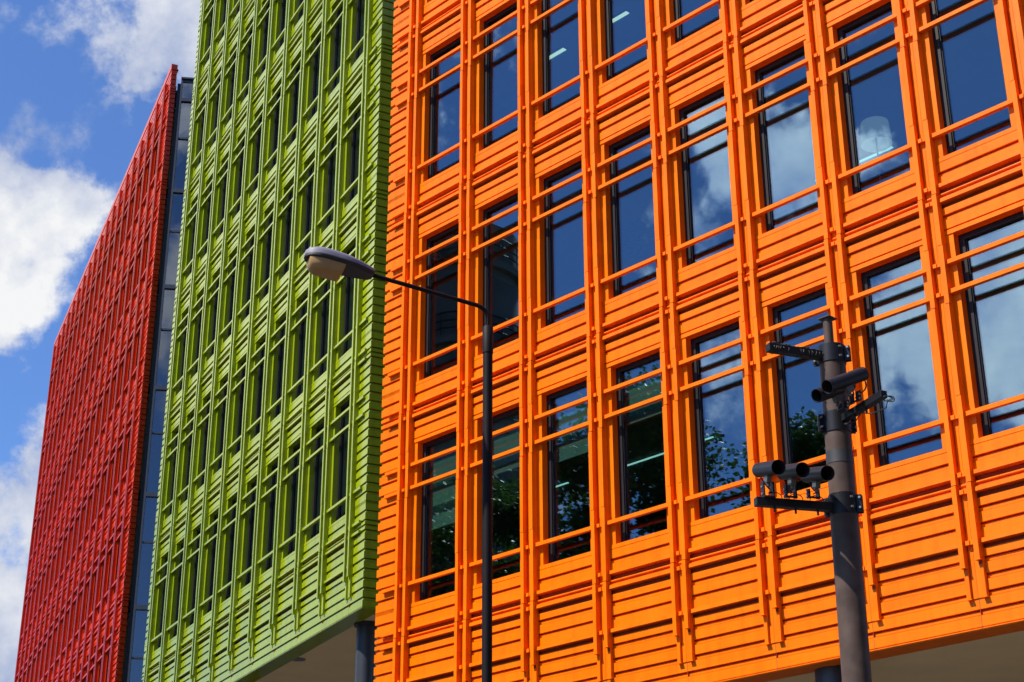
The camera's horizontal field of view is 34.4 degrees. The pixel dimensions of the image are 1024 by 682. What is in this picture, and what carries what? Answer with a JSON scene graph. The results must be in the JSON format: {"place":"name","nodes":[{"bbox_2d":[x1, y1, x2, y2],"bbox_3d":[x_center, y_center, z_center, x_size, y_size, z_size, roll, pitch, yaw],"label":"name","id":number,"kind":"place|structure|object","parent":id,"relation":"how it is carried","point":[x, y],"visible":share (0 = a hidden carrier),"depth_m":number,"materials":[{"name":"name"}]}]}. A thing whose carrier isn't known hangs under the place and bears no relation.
{"place":"outdoors","nodes":[
{"label":"outdoors","id":0,"kind":"place"},
{"bbox_2d":[0,0,200,681],"label":"sky","id":1,"kind":"structure","parent":0,"point":[82,81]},
{"bbox_2d":[142,0,395,681],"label":"green office building","id":2,"kind":"structure","parent":0,"point":[265,567],"depth_m":40.59,"materials":[{"name":"metal"}]},
{"bbox_2d":[151,556,167,647],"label":"window","id":3,"kind":"structure","parent":2,"relation":"in","point":[164,566],"depth_m":45.64,"materials":[{"name":"paint"}]},
{"bbox_2d":[162,430,178,515],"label":"window","id":4,"kind":"structure","parent":2,"relation":"in","point":[175,438],"depth_m":47.15,"materials":[{"name":"paint"}]},
{"bbox_2d":[166,542,183,637],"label":"window","id":5,"kind":"structure","parent":2,"relation":"in","point":[180,552],"depth_m":44.47,"materials":[{"name":"paint"}]},
{"bbox_2d":[172,312,187,391],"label":"window","id":6,"kind":"structure","parent":2,"relation":"in","point":[180,381],"depth_m":48.65,"materials":[{"name":"paint"}]},
{"bbox_2d":[177,414,193,501],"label":"window","id":7,"kind":"structure","parent":2,"relation":"in","point":[191,422],"depth_m":45.96,"materials":[{"name":"paint"}]},
{"bbox_2d":[182,200,197,274],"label":"window","id":8,"kind":"structure","parent":2,"relation":"in","point":[193,219],"depth_m":50.17,"materials":[{"name":"paint"}]},
{"bbox_2d":[182,528,200,624],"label":"window","id":9,"kind":"structure","parent":2,"relation":"in","point":[197,539],"depth_m":43.33,"materials":[{"name":"paint"}]},
{"bbox_2d":[187,293,203,374],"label":"window","id":10,"kind":"structure","parent":2,"relation":"in","point":[200,301],"depth_m":47.48,"materials":[{"name":"paint"}]},
{"bbox_2d":[192,93,206,164],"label":"window","id":11,"kind":"structure","parent":2,"relation":"in","point":[203,102],"depth_m":51.68,"materials":[{"name":"paint"}]},
{"bbox_2d":[193,396,210,486],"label":"window","id":12,"kind":"structure","parent":2,"relation":"in","point":[207,406],"depth_m":44.82,"materials":[{"name":"paint"}]},
{"bbox_2d":[197,179,212,255],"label":"window","id":13,"kind":"structure","parent":2,"relation":"in","point":[209,187],"depth_m":48.99,"materials":[{"name":"paint"}]},
{"bbox_2d":[200,0,213,62],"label":"window","id":14,"kind":"structure","parent":2,"relation":"in","point":[207,54],"depth_m":53.19,"materials":[{"name":"paint"}]},
{"bbox_2d":[200,512,218,612],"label":"window","id":15,"kind":"structure","parent":2,"relation":"in","point":[215,523],"depth_m":42.15,"materials":[{"name":"paint"}]},
{"bbox_2d":[203,273,219,356],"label":"window","id":16,"kind":"structure","parent":2,"relation":"in","point":[215,294],"depth_m":46.31,"materials":[{"name":"paint"}]},
{"bbox_2d":[206,72,220,144],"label":"window","id":17,"kind":"structure","parent":2,"relation":"in","point":[218,79],"depth_m":50.51,"materials":[{"name":"paint"}]},
{"bbox_2d":[210,378,227,470],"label":"window","id":18,"kind":"structure","parent":2,"relation":"in","point":[223,402],"depth_m":43.64,"materials":[{"name":"paint"}]},
{"bbox_2d":[212,157,228,235],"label":"window","id":19,"kind":"structure","parent":2,"relation":"in","point":[225,165],"depth_m":47.82,"materials":[{"name":"paint"}]},
{"bbox_2d":[215,0,226,39],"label":"window","id":20,"kind":"structure","parent":2,"relation":"in","point":[222,30],"depth_m":51.79,"materials":[{"name":"paint"}]},
{"bbox_2d":[218,497,236,599],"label":"window","id":21,"kind":"structure","parent":2,"relation":"in","point":[227,587],"depth_m":40.97,"materials":[{"name":"paint"}]},
{"bbox_2d":[220,252,236,337],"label":"window","id":22,"kind":"structure","parent":2,"relation":"in","point":[233,262],"depth_m":45.16,"materials":[{"name":"paint"}]},
{"bbox_2d":[221,47,236,121],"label":"window","id":23,"kind":"structure","parent":2,"relation":"in","point":[233,56],"depth_m":49.34,"materials":[{"name":"paint"}]},
{"bbox_2d":[229,0,239,16],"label":"window","id":24,"kind":"structure","parent":2,"relation":"in","point":[237,6],"depth_m":50.36,"materials":[{"name":"paint"}]},
{"bbox_2d":[229,135,244,214],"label":"window","id":25,"kind":"structure","parent":2,"relation":"in","point":[242,142],"depth_m":46.66,"materials":[{"name":"paint"}]},
{"bbox_2d":[228,359,245,454],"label":"window","id":26,"kind":"structure","parent":2,"relation":"in","point":[242,370],"depth_m":42.48,"materials":[{"name":"paint"}]},
{"bbox_2d":[237,23,252,98],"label":"window","id":27,"kind":"structure","parent":2,"relation":"in","point":[249,42],"depth_m":48.18,"materials":[{"name":"paint"}]},
{"bbox_2d":[237,230,254,317],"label":"window","id":28,"kind":"structure","parent":2,"relation":"in","point":[251,240],"depth_m":43.98,"materials":[{"name":"paint"}]},
{"bbox_2d":[237,479,256,585],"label":"window","id":29,"kind":"structure","parent":2,"relation":"in","point":[253,486],"depth_m":39.80,"materials":[{"name":"paint"}]},
{"bbox_2d":[246,110,262,192],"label":"window","id":30,"kind":"structure","parent":2,"relation":"in","point":[259,119],"depth_m":45.49,"materials":[{"name":"paint"}]},
{"bbox_2d":[246,338,265,436],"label":"window","id":31,"kind":"structure","parent":2,"relation":"in","point":[262,345],"depth_m":41.31,"materials":[{"name":"paint"}]},
{"bbox_2d":[254,0,269,74],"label":"window","id":32,"kind":"structure","parent":2,"relation":"in","point":[266,5],"depth_m":47.02,"materials":[{"name":"paint"}]},
{"bbox_2d":[255,207,273,297],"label":"window","id":33,"kind":"structure","parent":2,"relation":"in","point":[267,232],"depth_m":42.80,"materials":[{"name":"paint"}]},
{"bbox_2d":[257,461,277,570],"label":"window","id":34,"kind":"structure","parent":2,"relation":"in","point":[273,473],"depth_m":38.63,"materials":[{"name":"paint"}]},
{"bbox_2d":[264,83,281,169],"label":"window","id":35,"kind":"structure","parent":2,"relation":"in","point":[277,94],"depth_m":44.31,"materials":[{"name":"paint"}]},
{"bbox_2d":[266,317,285,417],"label":"window","id":36,"kind":"structure","parent":2,"relation":"in","point":[276,405],"depth_m":40.14,"materials":[{"name":"paint"}]},
{"bbox_2d":[271,0,285,48],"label":"window","id":37,"kind":"structure","parent":2,"relation":"in","point":[279,40],"depth_m":45.72,"materials":[{"name":"paint"}]},
{"bbox_2d":[275,182,293,275],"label":"window","id":38,"kind":"structure","parent":2,"relation":"in","point":[288,195],"depth_m":41.64,"materials":[{"name":"paint"}]},
{"bbox_2d":[279,442,300,554],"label":"window","id":39,"kind":"structure","parent":2,"relation":"in","point":[296,452],"depth_m":37.45,"materials":[{"name":"paint"}]},
{"bbox_2d":[283,57,300,144],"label":"window","id":40,"kind":"structure","parent":2,"relation":"in","point":[291,134],"depth_m":43.14,"materials":[{"name":"paint"}]},
{"bbox_2d":[290,0,303,21],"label":"window","id":41,"kind":"structure","parent":2,"relation":"in","point":[301,3],"depth_m":44.20,"materials":[{"name":"paint"}]},
{"bbox_2d":[287,294,307,397],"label":"window","id":42,"kind":"structure","parent":2,"relation":"in","point":[304,301],"depth_m":38.96,"materials":[{"name":"paint"}]},
{"bbox_2d":[295,156,314,252],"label":"window","id":43,"kind":"structure","parent":2,"relation":"in","point":[308,183],"depth_m":40.47,"materials":[{"name":"paint"}]},
{"bbox_2d":[303,28,321,117],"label":"window","id":44,"kind":"structure","parent":2,"relation":"in","point":[315,41],"depth_m":41.97,"materials":[{"name":"paint"}]},
{"bbox_2d":[302,422,323,538],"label":"window","id":45,"kind":"structure","parent":2,"relation":"in","point":[320,429],"depth_m":36.29,"materials":[{"name":"paint"}]},
{"bbox_2d":[310,278,329,376],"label":"window","id":46,"kind":"structure","parent":2,"relation":"in","point":[324,284],"depth_m":37.79,"materials":[{"name":"paint"}]},
{"bbox_2d":[317,128,337,227],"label":"window","id":47,"kind":"structure","parent":2,"relation":"in","point":[332,149],"depth_m":39.30,"materials":[{"name":"paint"}]},
{"bbox_2d":[324,0,342,90],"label":"window","id":48,"kind":"structure","parent":2,"relation":"in","point":[333,80],"depth_m":40.78,"materials":[{"name":"paint"}]},
{"bbox_2d":[326,399,349,520],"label":"window","id":49,"kind":"structure","parent":2,"relation":"in","point":[338,506],"depth_m":35.11,"materials":[{"name":"paint"}]},
{"bbox_2d":[334,243,355,354],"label":"window","id":50,"kind":"structure","parent":2,"relation":"in","point":[347,334],"depth_m":36.57,"materials":[{"name":"paint"}]},
{"bbox_2d":[340,100,360,202],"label":"window","id":51,"kind":"structure","parent":2,"relation":"in","point":[353,115],"depth_m":38.11,"materials":[{"name":"paint"}]},
{"bbox_2d":[346,0,363,61],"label":"window","id":52,"kind":"structure","parent":2,"relation":"in","point":[356,50],"depth_m":39.54,"materials":[{"name":"paint"}]},
{"bbox_2d":[373,0,1023,681],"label":"orange office building","id":53,"kind":"structure","parent":0,"point":[529,180],"depth_m":23.81,"materials":[{"name":"metal"}]},
{"bbox_2d":[407,431,456,600],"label":"window","id":54,"kind":"structure","parent":53,"relation":"in","point":[424,578],"depth_m":26.39,"materials":[{"name":"paint"}]},
{"bbox_2d":[412,223,458,378],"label":"window","id":55,"kind":"structure","parent":53,"relation":"in","point":[427,360],"depth_m":27.89,"materials":[{"name":"paint"}]},
{"bbox_2d":[417,37,460,178],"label":"window","id":56,"kind":"structure","parent":53,"relation":"in","point":[433,64],"depth_m":29.41,"materials":[{"name":"paint"}]},
{"bbox_2d":[469,406,519,566],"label":"window","id":57,"kind":"structure","parent":53,"relation":"in","point":[514,411],"depth_m":25.34,"materials":[{"name":"paint"}]},
{"bbox_2d":[470,193,518,340],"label":"window","id":58,"kind":"structure","parent":53,"relation":"in","point":[486,222],"depth_m":27.02,"materials":[{"name":"paint"}]},
{"bbox_2d":[472,2,517,148],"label":"window","id":59,"kind":"structure","parent":53,"relation":"in","point":[487,31],"depth_m":28.45,"materials":[{"name":"paint"}]},
{"bbox_2d":[530,0,580,115],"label":"window","id":60,"kind":"structure","parent":53,"relation":"in","point":[546,12],"depth_m":27.39,"materials":[{"name":"paint"}]},
{"bbox_2d":[549,45,566,58],"bbox_3d":[0.790,-5.253,30.154,0.100,0.062,0.500,21,-31,-39],"label":"ceiling light","id":61,"kind":"object","parent":53,"relation":"attached to","point":[557,51],"visible":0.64,"depth_m":30.08,"materials":[{"name":"paint"}]},
{"bbox_2d":[532,160,585,325],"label":"window","id":62,"kind":"structure","parent":53,"relation":"in","point":[548,190],"depth_m":25.98,"materials":[{"name":"paint"}]},
{"bbox_2d":[534,380,590,562],"bbox_3d":[0.829,1.899,24.211,0.260,2.680,1.179,21,-31,-39],"label":"window","id":63,"kind":"structure","parent":53,"relation":"in","point":[552,539],"depth_m":24.47,"materials":[{"name":"paint"}]},
{"bbox_2d":[612,8,629,22],"bbox_3d":[1.893,-5.725,29.087,0.100,0.062,0.410,21,-31,-39],"label":"ceiling light","id":64,"kind":"object","parent":53,"relation":"attached to","point":[620,14],"visible":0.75,"depth_m":29.03,"materials":[{"name":"paint"}]},
{"bbox_2d":[594,0,647,80],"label":"window","id":65,"kind":"structure","parent":53,"relation":"in","point":[611,58],"depth_m":26.23,"materials":[{"name":"paint"}]},
{"bbox_2d":[597,125,656,296],"bbox_3d":[1.807,-1.960,24.758,0.260,2.680,1.179,21,-31,-39],"label":"window","id":66,"kind":"structure","parent":53,"relation":"in","point":[613,156],"depth_m":25.01,"materials":[{"name":"paint"}]},
{"bbox_2d":[603,352,667,541],"bbox_3d":[1.820,1.474,23.252,0.260,2.680,1.179,21,-31,-39],"label":"window","id":67,"kind":"structure","parent":53,"relation":"in","point":[624,518],"depth_m":23.51,"materials":[{"name":"paint"}]},
{"bbox_2d":[627,435,714,465],"bbox_3d":[2.601,1.849,27.790,0.060,0.062,2.050,21,-31,-39],"label":"ceiling light","id":68,"kind":"object","parent":53,"relation":"attached to","point":[656,455],"visible":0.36,"depth_m":28.01,"materials":[{"name":"paint"}]},
{"bbox_2d":[662,0,719,42],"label":"window","id":69,"kind":"structure","parent":53,"relation":"in","point":[678,22],"depth_m":25.13,"materials":[{"name":"paint"}]},
{"bbox_2d":[667,87,734,265],"bbox_3d":[2.798,-2.385,23.799,0.260,2.680,1.179,21,-31,-39],"label":"window","id":70,"kind":"structure","parent":53,"relation":"in","point":[684,120],"depth_m":24.06,"materials":[{"name":"paint"}]},
{"bbox_2d":[678,321,751,518],"bbox_3d":[2.811,1.049,22.292,0.260,2.680,1.179,21,-31,-39],"label":"window","id":71,"kind":"structure","parent":53,"relation":"in","point":[696,357],"depth_m":22.55,"materials":[{"name":"paint"}]},
{"bbox_2d":[743,46,819,231],"bbox_3d":[3.790,-2.809,22.840,0.260,2.680,1.179,21,-31,-39],"label":"window","id":72,"kind":"structure","parent":53,"relation":"in","point":[769,208],"depth_m":23.09,"materials":[{"name":"paint"}]},
{"bbox_2d":[760,288,829,493],"bbox_3d":[3.803,0.624,21.333,0.260,2.680,1.179,21,-31,-39],"label":"window","id":73,"kind":"structure","parent":53,"relation":"in","point":[778,326],"depth_m":21.69,"materials":[{"name":"paint"}]},
{"bbox_2d":[814,144,893,180],"bbox_3d":[5.452,-2.842,26.381,0.070,0.062,1.500,21,-31,-39],"label":"ceiling light","id":74,"kind":"object","parent":53,"relation":"attached to","point":[867,156],"visible":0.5,"depth_m":26.13,"materials":[{"name":"paint"}]},
{"bbox_2d":[825,1,911,194],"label":"window","id":75,"kind":"structure","parent":53,"relation":"in","point":[843,40],"depth_m":22.13,"materials":[{"name":"paint"}]},
{"bbox_2d":[860,116,891,182],"bbox_3d":[5.011,-2.314,22.532,0.420,1.520,0.420,0,-24,0],"label":"table lamp","id":76,"kind":"object","parent":53,"relation":"in","point":[875,134],"visible":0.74,"depth_m":22.66,"materials":[{"name":"fabric"}]},
{"bbox_2d":[849,251,943,466],"bbox_3d":[4.794,0.200,20.374,0.260,2.680,1.179,21,-31,-39],"label":"window","id":77,"kind":"structure","parent":53,"relation":"in","point":[870,320],"depth_m":20.65,"materials":[{"name":"paint"}]},
{"bbox_2d":[915,0,1012,153],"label":"window","id":78,"kind":"structure","parent":53,"relation":"in","point":[949,128],"depth_m":21.05,"materials":[{"name":"paint"}]},
{"bbox_2d":[946,211,1023,436],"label":"window","id":79,"kind":"structure","parent":53,"relation":"in","point":[984,409],"depth_m":19.72,"materials":[{"name":"paint"}]},
{"label":"ground","id":80,"kind":"structure","parent":0,"visible":0},
{"bbox_2d":[14,64,192,681],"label":"red office building","id":81,"kind":"structure","parent":80,"relation":"on","point":[76,607],"depth_m":62.32,"materials":[{"name":"metal"}]},
{"bbox_2d":[16,335,68,681],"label":"window group","id":82,"kind":"structure","parent":81,"relation":"in","point":[40,572],"depth_m":76.72,"materials":[{"name":"paint"}]},
{"bbox_2d":[95,387,103,442],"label":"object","id":83,"kind":"structure","parent":81,"relation":"in","point":[102,391],"depth_m":63.64,"materials":[{"name":"paint"}]},
{"bbox_2d":[96,545,105,607],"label":"window","id":84,"kind":"structure","parent":81,"relation":"in","point":[104,548],"depth_m":57.01,"materials":[{"name":"paint"}]},
{"bbox_2d":[99,455,108,515],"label":"window","id":85,"kind":"structure","parent":81,"relation":"in","point":[106,460],"depth_m":59.68,"materials":[{"name":"paint"}]},
{"bbox_2d":[102,374,110,430],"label":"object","id":86,"kind":"structure","parent":81,"relation":"in","point":[109,377],"depth_m":62.43,"materials":[{"name":"paint"}]},
{"bbox_2d":[103,533,113,597],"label":"window","id":87,"kind":"structure","parent":81,"relation":"in","point":[112,536],"depth_m":55.73,"materials":[{"name":"paint"}]},
{"bbox_2d":[104,299,112,352],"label":"window","id":88,"kind":"structure","parent":81,"relation":"in","point":[111,303],"depth_m":65.18,"materials":[{"name":"paint"}]},
{"bbox_2d":[106,443,115,503],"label":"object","id":89,"kind":"structure","parent":81,"relation":"in","point":[114,446],"depth_m":58.49,"materials":[{"name":"paint"}]},
{"bbox_2d":[109,360,117,417],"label":"window","id":90,"kind":"structure","parent":81,"relation":"in","point":[116,364],"depth_m":61.23,"materials":[{"name":"paint"}]},
{"bbox_2d":[111,284,119,339],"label":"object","id":91,"kind":"structure","parent":81,"relation":"in","point":[118,288],"depth_m":63.95,"materials":[{"name":"paint"}]},
{"bbox_2d":[111,522,121,587],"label":"window","id":92,"kind":"structure","parent":81,"relation":"in","point":[120,525],"depth_m":54.45,"materials":[{"name":"paint"}]},
{"bbox_2d":[113,214,121,267],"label":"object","id":93,"kind":"structure","parent":81,"relation":"in","point":[119,221],"depth_m":66.62,"materials":[{"name":"paint"}]},
{"bbox_2d":[114,429,123,491],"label":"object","id":94,"kind":"structure","parent":81,"relation":"in","point":[122,433],"depth_m":57.27,"materials":[{"name":"paint"}]},
{"bbox_2d":[116,345,125,404],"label":"window","id":95,"kind":"structure","parent":81,"relation":"in","point":[123,351],"depth_m":59.94,"materials":[{"name":"paint"}]},
{"bbox_2d":[118,267,127,325],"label":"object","id":96,"kind":"structure","parent":81,"relation":"in","point":[125,274],"depth_m":62.67,"materials":[{"name":"paint"}]},
{"bbox_2d":[120,198,128,252],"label":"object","id":97,"kind":"structure","parent":81,"relation":"in","point":[126,205],"depth_m":65.39,"materials":[{"name":"paint"}]},
{"bbox_2d":[122,416,131,478],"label":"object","id":98,"kind":"structure","parent":81,"relation":"in","point":[130,419],"depth_m":56.08,"materials":[{"name":"paint"}]},
{"bbox_2d":[124,330,133,390],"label":"window","id":99,"kind":"structure","parent":81,"relation":"in","point":[131,335],"depth_m":58.76,"materials":[{"name":"paint"}]},
{"bbox_2d":[125,253,134,310],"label":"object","id":100,"kind":"structure","parent":81,"relation":"in","point":[133,257],"depth_m":61.47,"materials":[{"name":"paint"}]},
{"bbox_2d":[127,182,135,236],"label":"window","id":101,"kind":"structure","parent":81,"relation":"in","point":[134,187],"depth_m":64.24,"materials":[{"name":"paint"}]},
{"bbox_2d":[132,314,141,376],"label":"window","id":102,"kind":"structure","parent":81,"relation":"in","point":[140,318],"depth_m":57.54,"materials":[{"name":"paint"}]},
{"bbox_2d":[133,236,142,294],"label":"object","id":103,"kind":"structure","parent":81,"relation":"in","point":[140,242],"depth_m":60.23,"materials":[{"name":"paint"}]},
{"bbox_2d":[134,164,143,220],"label":"window","id":104,"kind":"structure","parent":81,"relation":"in","point":[141,171],"depth_m":62.98,"materials":[{"name":"paint"}]},
{"bbox_2d":[141,219,150,278],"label":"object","id":105,"kind":"structure","parent":81,"relation":"in","point":[149,223],"depth_m":59.06,"materials":[{"name":"paint"}]},
{"bbox_2d":[142,146,151,203],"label":"window","id":106,"kind":"structure","parent":81,"relation":"in","point":[149,152],"depth_m":61.76,"materials":[{"name":"paint"}]},
{"bbox_2d":[150,127,159,186],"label":"window","id":107,"kind":"structure","parent":81,"relation":"in","point":[157,134],"depth_m":60.52,"materials":[{"name":"paint"}]},
{"bbox_2d":[123,77,193,681],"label":"glazed link building","id":108,"kind":"structure","parent":80,"relation":"on","point":[186,85],"depth_m":55.31,"materials":[{"name":"paint"}]},
{"label":"pavement","id":109,"kind":"structure","parent":0,"visible":0},
{"bbox_2d":[304,247,492,681],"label":"street lamp","id":110,"kind":"object","parent":109,"relation":"on","point":[328,263],"visible":1,"depth_m":15.12,"materials":[{"name":"metal"}]},
{"bbox_2d":[752,315,894,681],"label":"camera pole","id":111,"kind":"object","parent":109,"relation":"on","point":[841,506],"visible":1,"depth_m":11.05,"materials":[{"name":"grey metal"}]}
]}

